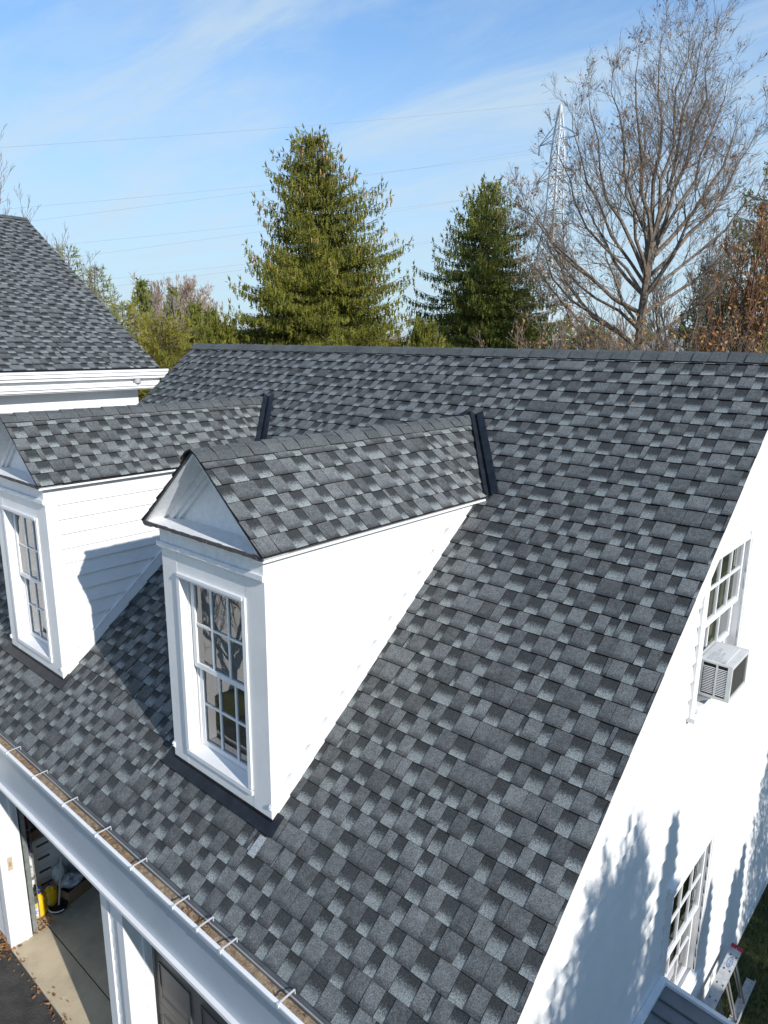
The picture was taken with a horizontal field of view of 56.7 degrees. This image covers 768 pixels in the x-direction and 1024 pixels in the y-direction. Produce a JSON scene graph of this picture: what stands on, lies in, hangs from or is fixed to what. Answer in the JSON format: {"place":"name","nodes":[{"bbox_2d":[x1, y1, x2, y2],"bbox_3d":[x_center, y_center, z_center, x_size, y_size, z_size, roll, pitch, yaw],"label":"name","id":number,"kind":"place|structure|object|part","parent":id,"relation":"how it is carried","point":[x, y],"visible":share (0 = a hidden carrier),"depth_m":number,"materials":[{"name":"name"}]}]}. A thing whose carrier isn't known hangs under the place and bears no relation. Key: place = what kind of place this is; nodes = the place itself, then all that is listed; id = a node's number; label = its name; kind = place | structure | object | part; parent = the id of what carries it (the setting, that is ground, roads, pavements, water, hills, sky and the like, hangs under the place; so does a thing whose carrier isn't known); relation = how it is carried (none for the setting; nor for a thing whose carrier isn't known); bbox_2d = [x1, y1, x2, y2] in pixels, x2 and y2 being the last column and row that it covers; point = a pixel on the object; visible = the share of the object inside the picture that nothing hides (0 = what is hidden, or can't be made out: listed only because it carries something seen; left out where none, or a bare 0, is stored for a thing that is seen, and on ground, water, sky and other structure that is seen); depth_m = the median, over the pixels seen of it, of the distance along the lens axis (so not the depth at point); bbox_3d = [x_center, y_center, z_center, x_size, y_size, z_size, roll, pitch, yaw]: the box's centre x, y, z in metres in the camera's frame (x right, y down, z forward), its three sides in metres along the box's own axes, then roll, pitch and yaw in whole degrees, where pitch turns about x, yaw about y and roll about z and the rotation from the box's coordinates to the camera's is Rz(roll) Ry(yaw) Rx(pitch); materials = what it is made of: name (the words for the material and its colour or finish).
{"place":"outdoors","nodes":[
{"label":"outdoors","id":0,"kind":"place"},
{"bbox_2d":[0,938,65,1023],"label":"driveway","id":1,"kind":"structure","parent":0,"point":[19,1004],"depth_m":7.43,"materials":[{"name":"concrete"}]},
{"bbox_2d":[0,910,70,1023],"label":"leaf litter","id":2,"kind":"object","parent":1,"relation":"on","point":[6,946],"visible":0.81,"depth_m":8.00,"materials":[{"name":"orange plant"}]},
{"bbox_2d":[0,883,159,1023],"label":"garage floor","id":3,"kind":"structure","parent":0,"point":[49,962],"depth_m":7.87,"materials":[{"name":"concrete"}]},
{"bbox_2d":[25,819,40,918],"bbox_3d":[-4.191,3.837,8.267,0.320,2.000,0.080,12,18,40],"label":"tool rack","id":4,"kind":"object","parent":3,"relation":"on","point":[36,900],"visible":0.11,"depth_m":8.26,"materials":[{"name":"metal"}]},
{"bbox_2d":[16,809,27,827],"bbox_3d":[-4.174,3.516,8.174,0.200,0.162,0.060,12,18,40],"label":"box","id":5,"kind":"object","parent":4,"relation":"on","point":[25,821],"visible":0.05,"depth_m":8.13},
{"bbox_2d":[21,839,30,852],"bbox_3d":[-4.177,3.842,8.253,0.200,0.152,0.060,12,18,40],"label":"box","id":6,"kind":"object","parent":4,"relation":"on","point":[28,845],"visible":0.1,"depth_m":8.20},
{"bbox_2d":[34,886,43,895],"bbox_3d":[-4.164,4.643,8.594,0.138,0.271,0.137,12,18,40],"label":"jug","id":7,"kind":"object","parent":3,"relation":"on","point":[39,889],"visible":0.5,"depth_m":8.56,"materials":[{"name":"plastic"}]},
{"bbox_2d":[35,891,47,918],"bbox_3d":[-4.101,4.654,8.484,0.149,0.302,0.187,12,18,40],"label":"jug","id":8,"kind":"object","parent":3,"relation":"on","point":[43,902],"visible":0.82,"depth_m":8.44,"materials":[{"name":"yellow plastic"}]},
{"bbox_2d":[22,820,78,892],"bbox_3d":[-4.239,4.280,9.044,0.472,0.755,0.820,12,18,40],"label":"drawer cabinet","id":9,"kind":"object","parent":3,"relation":"on","point":[47,853],"visible":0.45,"depth_m":8.78,"materials":[{"name":"dark grey painted metal"},{"name":"light metal handles"}]},
{"bbox_2d":[26,827,38,840],"bbox_3d":[-4.301,3.923,8.689,0.100,0.102,0.130,7,15,23],"label":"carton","id":10,"kind":"object","parent":9,"relation":"on","point":[34,832],"visible":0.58,"depth_m":8.66,"materials":[{"name":"brown cardboard"}]},
{"bbox_3d":[-3.909,4.283,9.104,0.019,0.708,0.267,12,18,40],"label":"cabinet door","id":11,"kind":"part","parent":9,"relation":"part of","materials":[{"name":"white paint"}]},
{"bbox_2d":[44,883,57,908],"bbox_3d":[-4.042,4.627,8.623,0.133,0.291,0.182,12,18,40],"label":"jug","id":12,"kind":"object","parent":3,"relation":"on","point":[50,891],"visible":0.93,"depth_m":8.58,"materials":[{"name":"yellow plastic"}]},
{"bbox_2d":[47,854,66,914],"bbox_3d":[-3.938,4.482,8.528,0.225,0.617,0.282,-6,15,-27],"label":"dustpan","id":13,"kind":"object","parent":3,"relation":"on","point":[59,906],"visible":1,"depth_m":8.59,"materials":[{"name":"grey plastic"}]},
{"bbox_2d":[52,863,66,885],"bbox_3d":[-4.045,4.529,8.867,0.151,0.358,0.183,4,14,14],"label":"plastic bag","id":14,"kind":"object","parent":3,"relation":"on","point":[55,873],"visible":0.6,"depth_m":8.80,"materials":[{"name":"white"}]},
{"bbox_2d":[57,870,90,904],"bbox_3d":[-3.844,4.646,8.812,0.220,0.170,0.320,7,15,26],"label":"cardboard box","id":15,"kind":"object","parent":3,"relation":"on","point":[72,895],"visible":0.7,"depth_m":8.74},
{"bbox_2d":[58,871,83,888],"bbox_3d":[-3.881,4.548,8.789,0.219,0.180,0.288,12,18,40],"label":"plastic bag","id":16,"kind":"object","parent":15,"relation":"in","point":[71,879],"visible":0.99,"depth_m":8.74,"materials":[{"name":"white plastic"}]},
{"bbox_2d":[41,918,109,1000],"bbox_3d":[-2.399,5.191,7.037,8.019,0.001,0.200,12,18,40],"label":"floor joint","id":17,"kind":"object","parent":3,"relation":"on","point":[78,962],"depth_m":7.85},
{"bbox_2d":[0,214,167,412],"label":"house","id":18,"kind":"structure","parent":0,"point":[68,340],"depth_m":11.07,"materials":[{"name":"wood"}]},
{"bbox_2d":[0,0,767,340],"label":"sky","id":19,"kind":"structure","parent":0,"point":[84,72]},
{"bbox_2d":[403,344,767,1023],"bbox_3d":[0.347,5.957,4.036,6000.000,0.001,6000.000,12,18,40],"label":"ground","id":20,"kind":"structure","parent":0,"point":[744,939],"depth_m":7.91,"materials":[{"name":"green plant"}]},
{"bbox_2d":[0,123,39,221],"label":"bare tree","id":21,"kind":"object","parent":20,"relation":"on","point":[14,186],"visible":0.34,"depth_m":26.42,"materials":[{"name":"brown plant"}]},
{"bbox_2d":[38,226,77,269],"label":"bare tree","id":22,"kind":"object","parent":20,"relation":"on","point":[58,249],"visible":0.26,"depth_m":29.83,"materials":[{"name":"brown plant"}]},
{"bbox_2d":[52,243,106,305],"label":"tree","id":23,"kind":"object","parent":20,"relation":"on","point":[75,256],"visible":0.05,"depth_m":33.22,"materials":[{"name":"green plant"}]},
{"bbox_2d":[75,251,113,306],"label":"bare tree","id":24,"kind":"object","parent":20,"relation":"on","point":[90,277],"visible":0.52,"depth_m":29.78,"materials":[{"name":"grey plant"}]},
{"bbox_2d":[82,264,134,335],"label":"tree","id":25,"kind":"object","parent":20,"relation":"on","point":[106,285],"visible":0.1,"depth_m":35.41,"materials":[{"name":"green plant"}]},
{"bbox_2d":[97,287,166,355],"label":"bare tree","id":26,"kind":"object","parent":20,"relation":"on","point":[124,311],"visible":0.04,"depth_m":42.12,"materials":[{"name":"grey plant"}]},
{"bbox_2d":[108,300,162,396],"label":"pine tree","id":27,"kind":"object","parent":20,"relation":"on","point":[127,307],"visible":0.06,"depth_m":39.67,"materials":[{"name":"green plant"}]},
{"bbox_2d":[120,302,162,360],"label":"bare tree","id":28,"kind":"object","parent":20,"relation":"on","point":[137,329],"visible":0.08,"depth_m":42.59,"materials":[{"name":"grey plant"}]},
{"bbox_2d":[127,277,159,346],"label":"spruce tree","id":29,"kind":"object","parent":20,"relation":"on","point":[143,298],"visible":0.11,"depth_m":60.91,"materials":[{"name":"green plant"}]},
{"bbox_2d":[129,272,197,336],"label":"bare tree","id":30,"kind":"object","parent":20,"relation":"on","point":[157,305],"visible":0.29,"depth_m":93.09,"materials":[{"name":"brown plant"}]},
{"bbox_2d":[158,286,184,358],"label":"spruce tree","id":31,"kind":"object","parent":20,"relation":"on","point":[173,292],"visible":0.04,"depth_m":54.23,"materials":[{"name":"green plant"}]},
{"bbox_2d":[136,311,210,401],"bbox_3d":[-10.912,-5.678,34.829,7.844,8.007,6.794,6,15,23],"label":"pine tree","id":32,"kind":"object","parent":20,"relation":"on","point":[152,334],"visible":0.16,"depth_m":33.66,"materials":[{"name":"green plant"}]},
{"bbox_2d":[161,274,196,350],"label":"bare tree","id":33,"kind":"object","parent":20,"relation":"on","point":[168,282],"visible":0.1,"depth_m":99.37,"materials":[{"name":"brown plant"}]},
{"bbox_2d":[160,290,203,358],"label":"bare tree","id":34,"kind":"object","parent":20,"relation":"on","point":[177,304],"visible":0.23,"depth_m":47.93,"materials":[{"name":"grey plant"}]},
{"bbox_2d":[177,298,205,360],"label":"spruce tree","id":35,"kind":"object","parent":20,"relation":"on","point":[193,309],"visible":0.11,"depth_m":44.45,"materials":[{"name":"green plant"}]},
{"bbox_2d":[177,281,225,343],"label":"bare tree","id":36,"kind":"object","parent":20,"relation":"on","point":[203,301],"visible":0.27,"depth_m":88.89,"materials":[{"name":"brown plant"}]},
{"bbox_2d":[196,305,221,343],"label":"spruce tree","id":37,"kind":"object","parent":20,"relation":"on","point":[208,314],"visible":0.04,"depth_m":41.57,"materials":[{"name":"green plant"}]},
{"bbox_2d":[201,313,238,343],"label":"spruce tree","id":38,"kind":"object","parent":20,"relation":"on","point":[221,329],"visible":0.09,"depth_m":26.70,"materials":[{"name":"green plant"}]},
{"bbox_2d":[141,122,415,395],"bbox_3d":[-2.837,-7.985,29.830,15.450,14.975,15.032,12,18,40],"label":"spruce tree","id":39,"kind":"object","parent":20,"relation":"on","point":[319,292],"visible":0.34,"depth_m":27.97,"materials":[{"name":"green plant"}]},
{"bbox_2d":[0,343,767,1023],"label":"garage","id":40,"kind":"structure","parent":20,"relation":"on","point":[348,685],"depth_m":5.21,"materials":[{"name":"grey"}]},
{"bbox_2d":[1,505,52,662],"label":"window","id":41,"kind":"structure","parent":40,"relation":"in","point":[21,529],"depth_m":7.20,"materials":[{"name":"white paint"}]},
{"bbox_2d":[154,948,227,1023],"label":"closed garage door","id":42,"kind":"structure","parent":40,"relation":"in","point":[179,1002],"depth_m":5.89,"materials":[{"name":"paint"}]},
{"bbox_2d":[175,571,253,795],"bbox_3d":[-1.097,1.163,5.105,0.913,1.565,0.326,12,18,40],"label":"window","id":43,"kind":"structure","parent":40,"relation":"in","point":[212,619],"depth_m":5.22,"materials":[{"name":"white paint"}]},
{"bbox_2d":[658,814,722,993],"bbox_3d":[2.566,3.636,6.190,0.185,1.694,1.212,12,18,40],"label":"window","id":44,"kind":"structure","parent":40,"relation":"in","point":[682,914],"depth_m":6.33,"materials":[{"name":"white paint"}]},
{"bbox_2d":[697,640,749,702],"bbox_3d":[2.521,1.217,5.335,0.255,0.346,0.415,12,18,40],"label":"air conditioner","id":45,"kind":"object","parent":40,"relation":"attached to","point":[723,672],"visible":0.99,"depth_m":5.21,"materials":[{"name":"white metal"}]},
{"bbox_2d":[686,509,762,723],"bbox_3d":[2.566,0.741,5.462,0.185,1.384,1.192,12,18,40],"label":"window","id":46,"kind":"structure","parent":40,"relation":"in","point":[719,612],"depth_m":5.49,"materials":[{"name":"white paint"}]},
{"bbox_2d":[407,318,446,346],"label":"spruce tree","id":47,"kind":"object","parent":20,"relation":"on","point":[424,337],"visible":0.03,"depth_m":26.78,"materials":[{"name":"green plant"}]},
{"bbox_2d":[126,312,767,350],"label":"wood","id":48,"kind":"object","parent":20,"relation":"on","point":[618,346],"visible":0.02,"depth_m":135.58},
{"bbox_2d":[224,313,750,346],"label":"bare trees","id":49,"kind":"object","parent":20,"relation":"on","point":[418,317],"visible":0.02,"depth_m":154.83,"materials":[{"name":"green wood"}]},
{"bbox_2d":[391,173,589,348],"bbox_3d":[3.276,-8.116,32.798,13.740,13.949,14.653,-7,16,-29],"label":"spruce tree","id":50,"kind":"object","parent":20,"relation":"on","point":[469,317],"visible":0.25,"depth_m":31.51,"materials":[{"name":"green plant"}]},
{"bbox_2d":[472,312,547,348],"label":"leafy sapling","id":51,"kind":"object","parent":20,"relation":"on","point":[515,322],"visible":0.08,"depth_m":23.60,"materials":[{"name":"brown plant"}]},
{"bbox_2d":[531,104,578,349],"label":"lattice tower","id":52,"kind":"structure","parent":20,"relation":"on","point":[559,139],"depth_m":95.11,"materials":[{"name":"metal"}]},
{"bbox_2d":[0,153,536,209],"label":"power line","id":53,"kind":"object","parent":52,"relation":"attached to","point":[231,188],"visible":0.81,"depth_m":73.54,"materials":[{"name":"silver metal"}]},
{"bbox_2d":[0,102,555,147],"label":"power line","id":54,"kind":"object","parent":52,"relation":"attached to","point":[261,129],"visible":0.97,"depth_m":74.57,"materials":[{"name":"silver metal"}]},
{"bbox_2d":[52,189,536,245],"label":"power line","id":55,"kind":"object","parent":52,"relation":"attached to","point":[240,226],"visible":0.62,"depth_m":74.53,"materials":[{"name":"silver metal"}]},
{"bbox_2d":[34,145,559,220],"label":"power line","id":56,"kind":"object","parent":52,"relation":"attached to","point":[271,189],"visible":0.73,"depth_m":73.75,"materials":[{"name":"silver metal"}]},
{"bbox_2d":[93,227,524,280],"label":"power line","id":57,"kind":"object","parent":52,"relation":"attached to","point":[250,263],"visible":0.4,"depth_m":75.40,"materials":[{"name":"silver metal"}]},
{"bbox_2d":[85,181,572,255],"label":"power line","id":58,"kind":"object","parent":52,"relation":"attached to","point":[274,229],"visible":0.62,"depth_m":75.35,"materials":[{"name":"silver metal"}]},
{"bbox_2d":[97,219,572,288],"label":"power line","id":59,"kind":"object","parent":52,"relation":"attached to","point":[252,268],"visible":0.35,"depth_m":74.90,"materials":[{"name":"silver metal"}]},
{"bbox_2d":[531,318,613,349],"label":"bare tree","id":60,"kind":"object","parent":20,"relation":"on","point":[556,342],"visible":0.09,"depth_m":20.70,"materials":[{"name":"brown plant"}]},
{"bbox_2d":[506,311,648,349],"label":"leafy sapling","id":61,"kind":"object","parent":20,"relation":"on","point":[620,343],"visible":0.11,"depth_m":19.57,"materials":[{"name":"brown plant"}]},
{"bbox_2d":[536,301,627,349],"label":"leafy sapling","id":62,"kind":"object","parent":20,"relation":"on","point":[582,327],"visible":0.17,"depth_m":19.95,"materials":[{"name":"brown plant"}]},
{"bbox_2d":[519,296,648,350],"bbox_3d":[6.142,-2.645,22.745,3.357,8.081,5.932,-5,14,-20],"label":"leafy sapling","id":63,"kind":"object","parent":20,"relation":"on","point":[616,325],"visible":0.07,"depth_m":20.04,"materials":[{"name":"plant"}]},
{"bbox_2d":[568,324,611,349],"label":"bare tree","id":64,"kind":"object","parent":20,"relation":"on","point":[589,336],"visible":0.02,"depth_m":59.57,"materials":[{"name":"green plant"}]},
{"bbox_2d":[540,312,686,350],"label":"leafy sapling","id":65,"kind":"object","parent":20,"relation":"on","point":[663,346],"visible":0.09,"depth_m":20.61,"materials":[{"name":"plant"}]},
{"bbox_2d":[492,0,767,349],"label":"oak tree","id":66,"kind":"object","parent":20,"relation":"on","point":[653,233],"visible":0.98,"depth_m":25.63,"materials":[{"name":"brown plant"}]},
{"bbox_2d":[632,285,683,350],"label":"leafy sapling","id":67,"kind":"object","parent":20,"relation":"on","point":[659,316],"visible":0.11,"depth_m":17.14,"materials":[{"name":"plant"}]},
{"bbox_2d":[581,306,738,351],"bbox_3d":[7.666,-1.652,19.459,4.937,7.710,3.993,12,18,40],"label":"leafy sapling","id":68,"kind":"object","parent":20,"relation":"on","point":[632,334],"visible":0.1,"depth_m":19.43,"materials":[{"name":"plant"}]},
{"bbox_2d":[633,339,688,351],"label":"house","id":69,"kind":"structure","parent":20,"relation":"on","point":[677,349],"depth_m":86.90,"materials":[{"name":"paint"}]},
{"bbox_2d":[605,222,749,351],"bbox_3d":[13.899,-7.253,34.413,5.612,11.724,5.627,12,18,40],"label":"bare tree","id":70,"kind":"object","parent":20,"relation":"on","point":[699,313],"visible":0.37,"depth_m":32.16,"materials":[{"name":"brown plant"}]},
{"bbox_2d":[631,225,764,350],"bbox_3d":[16.327,-8.290,36.933,7.396,12.604,3.416,6,14,20],"label":"bare tree","id":71,"kind":"object","parent":20,"relation":"on","point":[660,312],"visible":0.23,"depth_m":36.59,"materials":[{"name":"brown plant"}]},
{"bbox_2d":[670,262,731,351],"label":"bare tree","id":72,"kind":"object","parent":20,"relation":"on","point":[691,320],"visible":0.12,"depth_m":39.63,"materials":[{"name":"plant"}]},
{"bbox_2d":[654,305,755,352],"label":"leafy sapling","id":73,"kind":"object","parent":20,"relation":"on","point":[739,345],"visible":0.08,"depth_m":21.59,"materials":[{"name":"plant"}]},
{"bbox_2d":[657,314,767,352],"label":"leafy sapling","id":74,"kind":"object","parent":20,"relation":"on","point":[723,339],"visible":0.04,"depth_m":20.45,"materials":[{"name":"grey plant"}]},
{"bbox_2d":[686,277,738,351],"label":"leafy sapling","id":75,"kind":"object","parent":20,"relation":"on","point":[721,312],"visible":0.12,"depth_m":21.69,"materials":[{"name":"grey plant"}]},
{"bbox_2d":[674,208,759,349],"bbox_3d":[18.011,-9.446,38.545,4.603,14.134,6.504,4,14,15],"label":"bare tree","id":76,"kind":"object","parent":20,"relation":"on","point":[700,267],"visible":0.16,"depth_m":37.70,"materials":[{"name":"brown plant"}]},
{"bbox_2d":[682,201,767,352],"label":"oak tree","id":77,"kind":"object","parent":20,"relation":"on","point":[753,300],"visible":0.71,"depth_m":21.14,"materials":[{"name":"brown plant"}]},
{"bbox_2d":[685,161,767,352],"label":"pine tree","id":78,"kind":"object","parent":20,"relation":"on","point":[751,252],"visible":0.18,"depth_m":33.69,"materials":[{"name":"plant"}]},
{"bbox_2d":[703,942,755,1023],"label":"folding ladder","id":79,"kind":"object","parent":20,"relation":"on","point":[712,999],"visible":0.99,"depth_m":7.28,"materials":[{"name":"silver metal"}]},
{"bbox_2d":[700,309,767,352],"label":"leafy sapling","id":80,"kind":"object","parent":20,"relation":"on","point":[725,345],"visible":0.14,"depth_m":18.26,"materials":[{"name":"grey plant"}]},
{"bbox_2d":[719,888,767,1023],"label":"grass","id":81,"kind":"structure","parent":20,"relation":"on","point":[753,975],"depth_m":7.84,"materials":[{"name":"green plant"}]}
]}

